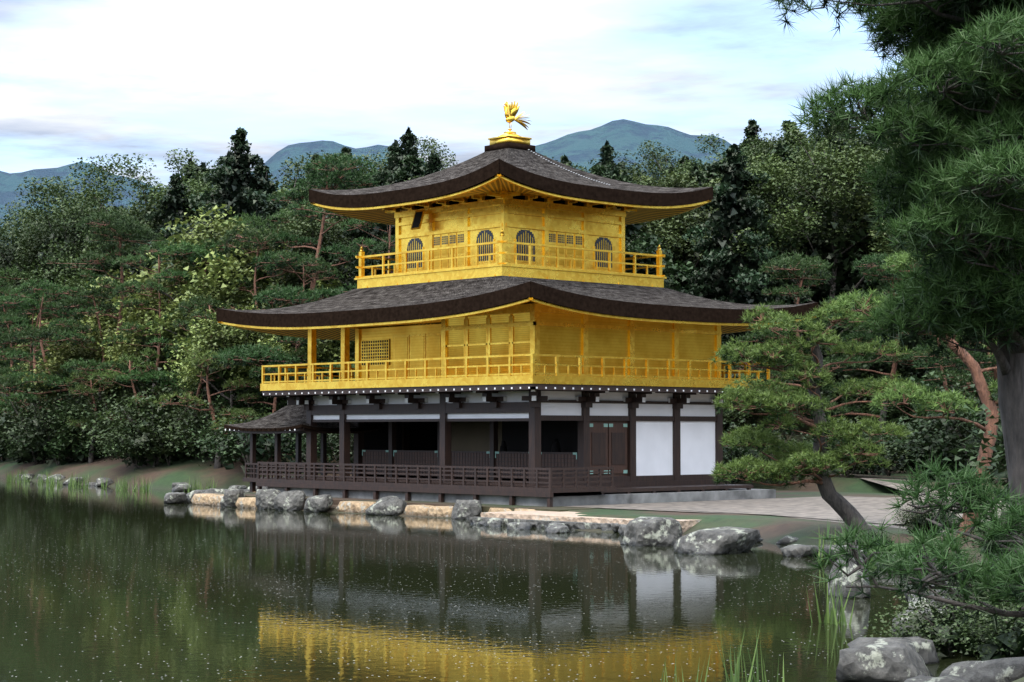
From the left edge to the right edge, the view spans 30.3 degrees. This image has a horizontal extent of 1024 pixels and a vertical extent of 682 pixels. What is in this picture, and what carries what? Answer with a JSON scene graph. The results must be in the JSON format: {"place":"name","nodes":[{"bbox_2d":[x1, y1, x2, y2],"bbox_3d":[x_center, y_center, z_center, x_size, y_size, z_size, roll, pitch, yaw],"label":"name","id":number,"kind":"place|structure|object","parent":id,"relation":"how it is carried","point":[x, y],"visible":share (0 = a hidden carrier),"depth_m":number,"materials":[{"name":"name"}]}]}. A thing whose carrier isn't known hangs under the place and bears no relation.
{"place":"outdoors","nodes":[
{"label":"outdoors","id":0,"kind":"place"},
{"bbox_2d":[0,119,731,240],"bbox_3d":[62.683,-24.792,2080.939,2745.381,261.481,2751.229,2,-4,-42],"label":"mountains","id":1,"kind":"structure","parent":0,"point":[621,136],"depth_m":1436.68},
{"bbox_2d":[0,0,924,187],"label":"sky","id":2,"kind":"structure","parent":0,"point":[85,79],"materials":[{"name":"white"}]},
{"bbox_2d":[0,478,984,681],"bbox_3d":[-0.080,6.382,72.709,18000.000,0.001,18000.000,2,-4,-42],"label":"pond water","id":3,"kind":"structure","parent":0,"point":[104,584],"depth_m":32.54,"materials":[{"name":"green liquid"}]},
{"bbox_2d":[4,470,854,681],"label":"iris reeds","id":4,"kind":"object","parent":3,"relation":"in","point":[735,676],"visible":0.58,"depth_m":28.80,"materials":[{"name":"green plant"}]},
{"bbox_2d":[0,386,1023,681],"bbox_3d":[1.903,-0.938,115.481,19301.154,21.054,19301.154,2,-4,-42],"label":"terrain","id":5,"kind":"structure","parent":0,"point":[204,472],"depth_m":81.65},
{"bbox_2d":[0,307,71,418],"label":"pine tree","id":6,"kind":"object","parent":5,"relation":"on","point":[18,368],"visible":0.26,"depth_m":125.85,"materials":[{"name":"green plant"}]},
{"bbox_2d":[0,277,85,459],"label":"pine tree","id":7,"kind":"object","parent":5,"relation":"on","point":[45,286],"visible":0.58,"depth_m":116.51,"materials":[{"name":"green plant"}]},
{"bbox_2d":[0,386,86,465],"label":"tall shrub","id":8,"kind":"object","parent":5,"relation":"on","point":[48,419],"visible":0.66,"depth_m":110.71,"materials":[{"name":"green plant"}]},
{"bbox_2d":[0,391,86,464],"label":"light shrub","id":9,"kind":"object","parent":5,"relation":"on","point":[3,419],"visible":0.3,"depth_m":115.82,"materials":[{"name":"green plant"}]},
{"bbox_2d":[0,190,97,350],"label":"evergreen tree","id":10,"kind":"object","parent":5,"relation":"on","point":[4,248],"visible":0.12,"depth_m":156.40,"materials":[{"name":"green plant"}]},
{"bbox_2d":[0,289,115,417],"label":"pine tree","id":11,"kind":"object","parent":5,"relation":"on","point":[25,303],"visible":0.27,"depth_m":122.92,"materials":[{"name":"green plant"}]},
{"bbox_2d":[0,176,144,327],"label":"oak tree","id":12,"kind":"object","parent":5,"relation":"on","point":[45,240],"visible":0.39,"depth_m":148.16,"materials":[{"name":"green plant"}]},
{"bbox_2d":[40,394,106,446],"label":"tall shrub","id":13,"kind":"object","parent":5,"relation":"on","point":[68,426],"visible":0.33,"depth_m":109.71,"materials":[{"name":"green plant"}]},
{"bbox_2d":[43,433,111,462],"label":"azalea shrub","id":14,"kind":"object","parent":5,"relation":"on","point":[79,454],"visible":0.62,"depth_m":109.47,"materials":[{"name":"green plant"}]},
{"bbox_2d":[22,324,150,407],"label":"maple tree","id":15,"kind":"object","parent":5,"relation":"on","point":[87,353],"visible":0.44,"depth_m":112.48,"materials":[{"name":"green plant"}]},
{"bbox_2d":[19,277,159,456],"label":"pine tree","id":16,"kind":"object","parent":5,"relation":"on","point":[56,379],"visible":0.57,"depth_m":110.94,"materials":[{"name":"green plant"}]},
{"bbox_2d":[65,370,118,462],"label":"pine tree","id":17,"kind":"object","parent":5,"relation":"on","point":[80,389],"visible":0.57,"depth_m":108.33,"materials":[{"name":"green plant"}]},
{"bbox_2d":[58,385,132,453],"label":"light shrub","id":18,"kind":"object","parent":5,"relation":"on","point":[87,419],"visible":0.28,"depth_m":108.14,"materials":[{"name":"green plant"}]},
{"bbox_2d":[0,209,193,452],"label":"pine tree","id":19,"kind":"object","parent":5,"relation":"on","point":[121,231],"visible":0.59,"depth_m":112.11,"materials":[{"name":"green plant"}]},
{"bbox_2d":[43,268,177,387],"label":"maple tree","id":20,"kind":"object","parent":5,"relation":"on","point":[103,321],"visible":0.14,"depth_m":121.39,"materials":[{"name":"green plant"}]},
{"bbox_2d":[60,374,160,441],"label":"tall shrub","id":21,"kind":"object","parent":5,"relation":"on","point":[109,396],"visible":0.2,"depth_m":109.83,"materials":[{"name":"green plant"}]},
{"bbox_2d":[79,394,175,441],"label":"tall shrub","id":22,"kind":"object","parent":5,"relation":"on","point":[96,420],"visible":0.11,"depth_m":103.80,"materials":[{"name":"green plant"}]},
{"bbox_2d":[97,424,161,469],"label":"light shrub","id":23,"kind":"object","parent":5,"relation":"on","point":[126,461],"visible":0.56,"depth_m":100.13,"materials":[{"name":"green plant"}]},
{"bbox_2d":[47,148,215,391],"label":"oak tree","id":24,"kind":"object","parent":5,"relation":"on","point":[154,195],"visible":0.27,"depth_m":130.37,"materials":[{"name":"green plant"}]},
{"bbox_2d":[79,393,192,466],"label":"light shrub","id":25,"kind":"object","parent":5,"relation":"on","point":[142,439],"visible":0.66,"depth_m":99.11,"materials":[{"name":"green plant"}]},
{"bbox_2d":[58,238,224,401],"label":"pine tree","id":26,"kind":"object","parent":5,"relation":"on","point":[139,261],"visible":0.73,"depth_m":105.46,"materials":[{"name":"green plant"}]},
{"bbox_2d":[88,347,201,461],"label":"pine tree","id":27,"kind":"object","parent":5,"relation":"on","point":[135,362],"visible":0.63,"depth_m":102.92,"materials":[{"name":"green plant"}]},
{"bbox_2d":[78,172,216,400],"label":"cedar tree","id":28,"kind":"object","parent":5,"relation":"on","point":[174,198],"visible":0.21,"depth_m":127.07,"materials":[{"name":"green plant"}]},
{"bbox_2d":[96,400,209,463],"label":"light shrub","id":29,"kind":"object","parent":5,"relation":"on","point":[141,417],"visible":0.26,"depth_m":100.30,"materials":[{"name":"green plant"}]},
{"bbox_2d":[95,278,212,375],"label":"maple tree","id":30,"kind":"object","parent":5,"relation":"on","point":[115,351],"visible":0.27,"depth_m":109.11,"materials":[{"name":"green plant"}]},
{"bbox_2d":[123,425,193,465],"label":"light shrub","id":31,"kind":"object","parent":5,"relation":"on","point":[167,453],"visible":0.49,"depth_m":98.99,"materials":[{"name":"green plant"}]},
{"bbox_2d":[115,359,268,436],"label":"bush","id":32,"kind":"object","parent":5,"relation":"on","point":[175,397],"visible":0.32,"depth_m":101.64,"materials":[{"name":"green plant"}]},
{"bbox_2d":[151,391,236,458],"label":"tall shrub","id":33,"kind":"object","parent":5,"relation":"on","point":[197,417],"visible":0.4,"depth_m":97.77,"materials":[{"name":"green plant"}]},
{"bbox_2d":[111,204,282,393],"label":"maple tree","id":34,"kind":"object","parent":5,"relation":"on","point":[225,274],"visible":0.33,"depth_m":106.04,"materials":[{"name":"green plant"}]},
{"bbox_2d":[162,398,240,462],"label":"light shrub","id":35,"kind":"object","parent":5,"relation":"on","point":[195,429],"visible":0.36,"depth_m":96.15,"materials":[{"name":"green plant"}]},
{"bbox_2d":[152,346,263,468],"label":"pine tree","id":36,"kind":"object","parent":5,"relation":"on","point":[200,358],"visible":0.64,"depth_m":95.62,"materials":[{"name":"green plant"}]},
{"bbox_2d":[114,236,303,403],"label":"pine tree","id":37,"kind":"object","parent":5,"relation":"on","point":[146,377],"visible":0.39,"depth_m":104.00,"materials":[{"name":"green plant"}]},
{"bbox_2d":[167,295,250,458],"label":"pine tree","id":38,"kind":"object","parent":5,"relation":"on","point":[191,303],"visible":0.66,"depth_m":100.38,"materials":[{"name":"green plant"}]},
{"bbox_2d":[138,271,307,394],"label":"maple tree","id":39,"kind":"object","parent":5,"relation":"on","point":[226,296],"visible":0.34,"depth_m":103.26,"materials":[{"name":"green plant"}]},
{"bbox_2d":[159,127,293,388],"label":"cedar tree","id":40,"kind":"object","parent":5,"relation":"on","point":[236,173],"visible":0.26,"depth_m":118.91,"materials":[{"name":"green plant"}]},
{"bbox_2d":[163,304,294,410],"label":"maple tree","id":41,"kind":"object","parent":5,"relation":"on","point":[232,336],"visible":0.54,"depth_m":98.25,"materials":[{"name":"green plant"}]},
{"bbox_2d":[176,412,305,473],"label":"azalea shrub","id":42,"kind":"object","parent":5,"relation":"on","point":[243,450],"visible":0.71,"depth_m":91.32,"materials":[{"name":"green plant"}]},
{"bbox_2d":[177,206,316,369],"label":"pine tree","id":43,"kind":"object","parent":5,"relation":"on","point":[255,222],"visible":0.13,"depth_m":113.41,"materials":[{"name":"green plant"}]},
{"bbox_2d":[207,378,305,445],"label":"light shrub","id":44,"kind":"object","parent":5,"relation":"on","point":[259,392],"visible":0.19,"depth_m":97.32,"materials":[{"name":"green plant"}]},
{"bbox_2d":[214,223,300,402],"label":"pine tree","id":45,"kind":"object","parent":5,"relation":"on","point":[257,238],"visible":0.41,"depth_m":101.80,"materials":[{"name":"green plant"}]},
{"bbox_2d":[217,341,307,456],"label":"pine tree","id":46,"kind":"object","parent":5,"relation":"on","point":[236,412],"visible":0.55,"depth_m":95.27,"materials":[{"name":"green plant"}]},
{"bbox_2d":[211,160,321,383],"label":"cedar tree","id":47,"kind":"object","parent":5,"relation":"on","point":[260,169],"visible":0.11,"depth_m":121.12,"materials":[{"name":"green plant"}]},
{"bbox_2d":[218,250,350,438],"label":"pine tree","id":48,"kind":"object","parent":5,"relation":"on","point":[313,271],"visible":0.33,"depth_m":96.29,"materials":[{"name":"green plant"}]},
{"bbox_2d":[225,429,353,491],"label":"fishing deck pavilion","id":49,"kind":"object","parent":5,"relation":"on","point":[252,479],"visible":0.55,"depth_m":77.56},
{"bbox_2d":[224,405,381,427],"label":"annex roof shingles","id":50,"kind":"object","parent":49,"relation":"attached to","point":[290,415],"visible":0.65,"depth_m":76.53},
{"bbox_2d":[224,424,381,433],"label":"roof eaves","id":51,"kind":"object","parent":49,"relation":"attached to","point":[302,427],"visible":0.86,"depth_m":75.38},
{"bbox_2d":[230,244,353,350],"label":"tree","id":52,"kind":"object","parent":5,"relation":"on","point":[319,283],"visible":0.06,"depth_m":104.11,"materials":[{"name":"green plant"}]},
{"bbox_2d":[203,151,382,377],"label":"pine tree","id":53,"kind":"object","parent":5,"relation":"on","point":[296,295],"visible":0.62,"depth_m":98.31,"materials":[{"name":"green plant"}]},
{"bbox_2d":[258,433,353,462],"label":"azalea shrub","id":54,"kind":"object","parent":5,"relation":"on","point":[285,450],"visible":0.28,"depth_m":91.31,"materials":[{"name":"green plant"}]},
{"bbox_2d":[231,150,386,220],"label":"oak tree","id":55,"kind":"object","parent":5,"relation":"on","point":[295,169],"visible":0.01,"depth_m":153.64,"materials":[{"name":"green plant"}]},
{"bbox_2d":[242,200,394,354],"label":"pine tree","id":56,"kind":"object","parent":5,"relation":"on","point":[298,228],"visible":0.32,"depth_m":103.99,"materials":[{"name":"green plant"}]},
{"bbox_2d":[293,433,353,470],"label":"tall shrub","id":57,"kind":"object","parent":5,"relation":"on","point":[337,447],"visible":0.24,"depth_m":90.11,"materials":[{"name":"green plant"}]},
{"bbox_2d":[301,339,354,366],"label":"maple tree","id":58,"kind":"object","parent":5,"relation":"on","point":[335,348],"visible":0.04,"depth_m":96.65,"materials":[{"name":"green plant"}]},
{"bbox_2d":[269,221,394,404],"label":"pine tree","id":59,"kind":"object","parent":5,"relation":"on","point":[378,233],"visible":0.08,"depth_m":101.27,"materials":[{"name":"green plant"}]},
{"bbox_2d":[316,218,394,378],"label":"pine tree","id":60,"kind":"object","parent":5,"relation":"on","point":[362,225],"visible":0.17,"depth_m":94.19,"materials":[{"name":"green plant"}]},
{"bbox_2d":[335,146,424,378],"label":"cypress tree","id":61,"kind":"object","parent":5,"relation":"on","point":[413,164],"visible":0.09,"depth_m":124.33,"materials":[{"name":"green plant"}]},
{"bbox_2d":[317,135,458,188],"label":"oak tree","id":62,"kind":"object","parent":5,"relation":"on","point":[383,162],"visible":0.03,"depth_m":193.89,"materials":[{"name":"green plant"}]},
{"bbox_2d":[374,127,425,182],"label":"cedar tree","id":63,"kind":"object","parent":5,"relation":"on","point":[408,138],"visible":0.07,"depth_m":133.17,"materials":[{"name":"green plant"}]},
{"bbox_2d":[15,474,981,681],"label":"shore rocks","id":64,"kind":"object","parent":5,"relation":"on","point":[883,659],"visible":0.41,"depth_m":43.84,"materials":[{"name":"stone"}]},
{"bbox_2d":[191,487,807,532],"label":"stone foundation","id":65,"kind":"object","parent":5,"relation":"on","point":[536,512],"visible":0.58,"depth_m":65.59,"materials":[{"name":"stone"}]},
{"bbox_2d":[256,384,752,506],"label":"ground floor","id":66,"kind":"structure","parent":65,"relation":"on","point":[602,461],"depth_m":68.58,"materials":[{"name":"wood"}]},
{"bbox_2d":[364,421,577,478],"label":"dark interior","id":67,"kind":"object","parent":66,"relation":"attached to","point":[556,436],"visible":0.28,"depth_m":74.04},
{"bbox_2d":[260,190,769,390],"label":"pavilion upper walls","id":68,"kind":"structure","parent":66,"relation":"on","point":[503,233],"depth_m":69.64,"materials":[{"name":"metal"}]},
{"bbox_2d":[313,176,707,224],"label":"roof underside","id":69,"kind":"object","parent":68,"relation":"on","point":[498,185],"visible":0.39,"depth_m":74.04,"materials":[{"name":"gold metal"}]},
{"bbox_2d":[309,159,712,224],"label":"roof edge","id":70,"kind":"object","parent":69,"relation":"attached to","point":[498,169],"visible":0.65,"depth_m":68.92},
{"bbox_2d":[311,148,709,208],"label":"roof shingles","id":71,"kind":"object","parent":70,"relation":"on","point":[531,162],"visible":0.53,"depth_m":72.36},
{"bbox_2d":[484,101,534,151],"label":"phoenix finial","id":72,"kind":"object","parent":71,"relation":"on","point":[510,139],"visible":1,"depth_m":73.17,"materials":[{"name":"gold metal"}]},
{"bbox_2d":[230,317,813,340],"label":"roof underside","id":73,"kind":"object","parent":68,"relation":"attached to","point":[332,333],"visible":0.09,"depth_m":76.72,"materials":[{"name":"gold metal"}]},
{"bbox_2d":[216,281,817,339],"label":"roof edge","id":74,"kind":"object","parent":73,"relation":"attached to","point":[529,291],"visible":0.59,"depth_m":65.82,"materials":[{"name":"wood"}]},
{"bbox_2d":[219,276,815,323],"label":"roof shingles","id":75,"kind":"object","parent":74,"relation":"on","point":[394,295],"visible":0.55,"depth_m":69.58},
{"bbox_2d":[608,167,695,290],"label":"cypress tree","id":76,"kind":"object","parent":5,"relation":"on","point":[636,241],"visible":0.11,"depth_m":107.33,"materials":[{"name":"green plant"}]},
{"bbox_2d":[625,140,709,182],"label":"oak tree","id":77,"kind":"object","parent":5,"relation":"on","point":[656,163],"visible":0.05,"depth_m":224.66,"materials":[{"name":"green plant"}]},
{"bbox_2d":[661,133,770,183],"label":"oak tree","id":78,"kind":"object","parent":5,"relation":"on","point":[682,169],"visible":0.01,"depth_m":168.23,"materials":[{"name":"green plant"}]},
{"bbox_2d":[638,169,802,296],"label":"oak tree","id":79,"kind":"object","parent":5,"relation":"on","point":[673,233],"visible":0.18,"depth_m":115.22,"materials":[{"name":"green plant"}]},
{"bbox_2d":[677,143,811,429],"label":"cedar tree","id":80,"kind":"object","parent":5,"relation":"on","point":[729,190],"visible":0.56,"depth_m":108.94,"materials":[{"name":"green plant"}]},
{"bbox_2d":[566,478,1023,681],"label":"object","id":81,"kind":"structure","parent":5,"relation":"on","point":[993,670],"depth_m":58.56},
{"bbox_2d":[732,352,871,434],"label":"tall shrub","id":82,"kind":"object","parent":5,"relation":"on","point":[821,389],"visible":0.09,"depth_m":105.78,"materials":[{"name":"green plant"}]},
{"bbox_2d":[739,141,871,381],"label":"tree","id":83,"kind":"object","parent":5,"relation":"on","point":[779,150],"visible":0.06,"depth_m":124.86,"materials":[{"name":"green plant"}]},
{"bbox_2d":[746,188,877,385],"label":"cedar tree","id":84,"kind":"object","parent":5,"relation":"on","point":[826,289],"visible":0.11,"depth_m":114.03,"materials":[{"name":"green plant"}]},
{"bbox_2d":[708,293,925,531],"bbox_3d":[7.803,1.947,48.230,5.431,6.430,4.316,-1,-3,19],"label":"pine tree","id":85,"kind":"object","parent":5,"relation":"on","point":[817,460],"visible":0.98,"depth_m":47.77,"materials":[{"name":"green plant"}]},
{"bbox_2d":[727,122,907,400],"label":"oak tree","id":86,"kind":"object","parent":5,"relation":"on","point":[799,223],"visible":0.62,"depth_m":110.35,"materials":[{"name":"green plant"}]},
{"bbox_2d":[744,113,894,195],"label":"oak tree","id":87,"kind":"object","parent":5,"relation":"on","point":[769,146],"visible":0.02,"depth_m":154.01,"materials":[{"name":"green plant"}]},
{"bbox_2d":[721,249,921,470],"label":"pine tree","id":88,"kind":"object","parent":5,"relation":"on","point":[786,268],"visible":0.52,"depth_m":95.76,"materials":[{"name":"green plant"}]},
{"bbox_2d":[777,132,896,397],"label":"cedar tree","id":89,"kind":"object","parent":5,"relation":"on","point":[839,145],"visible":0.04,"depth_m":117.57,"materials":[{"name":"green plant"}]},
{"bbox_2d":[807,416,911,477],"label":"light shrub","id":90,"kind":"object","parent":5,"relation":"on","point":[849,471],"visible":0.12,"depth_m":80.44,"materials":[{"name":"green plant"}]},
{"bbox_2d":[778,292,945,414],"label":"tall shrub","id":91,"kind":"object","parent":5,"relation":"on","point":[883,367],"visible":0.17,"depth_m":108.40,"materials":[{"name":"green plant"}]},
{"bbox_2d":[825,174,927,377],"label":"oak tree","id":92,"kind":"object","parent":5,"relation":"on","point":[862,209],"visible":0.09,"depth_m":110.51,"materials":[{"name":"green plant"}]},
{"bbox_2d":[770,251,989,437],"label":"pine tree","id":93,"kind":"object","parent":5,"relation":"on","point":[875,270],"visible":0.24,"depth_m":100.03,"materials":[{"name":"green plant"}]},
{"bbox_2d":[762,0,1023,610],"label":"black pine","id":94,"kind":"object","parent":5,"relation":"on","point":[956,170],"visible":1,"depth_m":25.19,"materials":[{"name":"green plant"}]},
{"bbox_2d":[821,239,991,430],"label":"pine tree","id":95,"kind":"object","parent":5,"relation":"on","point":[888,370],"visible":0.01,"depth_m":108.46,"materials":[{"name":"green plant"}]},
{"bbox_2d":[798,447,1023,633],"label":"low pine","id":96,"kind":"object","parent":5,"relation":"on","point":[1007,579],"visible":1,"depth_m":18.17,"materials":[{"name":"green plant"}]},
{"bbox_2d":[823,250,998,537],"bbox_3d":[10.072,1.192,41.837,6.443,6.886,3.696,0,-3,1],"label":"pine tree","id":97,"kind":"object","parent":5,"relation":"on","point":[979,380],"visible":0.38,"depth_m":41.78,"materials":[{"name":"green plant"}]},
{"bbox_2d":[857,416,981,480],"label":"azalea shrub","id":98,"kind":"object","parent":5,"relation":"on","point":[913,464],"visible":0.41,"depth_m":80.92,"materials":[{"name":"green plant"}]},
{"bbox_2d":[891,500,959,535],"bbox_3d":[9.887,4.309,45.420,1.895,0.954,1.650,-2,-3,39],"label":"fine shrub","id":99,"kind":"object","parent":5,"relation":"on","point":[921,521],"visible":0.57,"depth_m":45.13,"materials":[{"name":"green plant"}]},
{"bbox_2d":[873,375,980,439],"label":"tall shrub","id":100,"kind":"object","parent":5,"relation":"on","point":[904,408],"visible":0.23,"depth_m":107.42,"materials":[{"name":"green plant"}]},
{"bbox_2d":[877,268,993,438],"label":"pine tree","id":101,"kind":"object","parent":5,"relation":"on","point":[941,373],"visible":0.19,"depth_m":95.09,"materials":[{"name":"green plant"}]},
{"bbox_2d":[858,576,1023,657],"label":"fine shrub","id":102,"kind":"object","parent":5,"relation":"on","point":[923,625],"visible":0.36,"depth_m":24.82,"materials":[{"name":"green plant"}]},
{"bbox_2d":[879,367,1005,483],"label":"tall shrub","id":103,"kind":"object","parent":5,"relation":"on","point":[945,426],"visible":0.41,"depth_m":77.06,"materials":[{"name":"green plant"}]},
{"bbox_2d":[909,351,996,384],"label":"pine foliage","id":104,"kind":"object","parent":5,"relation":"on","point":[983,362],"visible":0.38,"depth_m":83.15,"materials":[{"name":"green plant"}]},
{"bbox_2d":[928,397,1008,520],"bbox_3d":[11.762,2.483,37.642,6.105,3.038,6.402,-1,-3,24],"label":"azalea shrub","id":105,"kind":"object","parent":5,"relation":"on","point":[999,472],"visible":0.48,"depth_m":37.50,"materials":[{"name":"green plant"}]},
{"bbox_2d":[935,592,1023,660],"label":"fine shrub","id":106,"kind":"object","parent":5,"relation":"on","point":[1006,640],"visible":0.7,"depth_m":21.77,"materials":[{"name":"green plant"}]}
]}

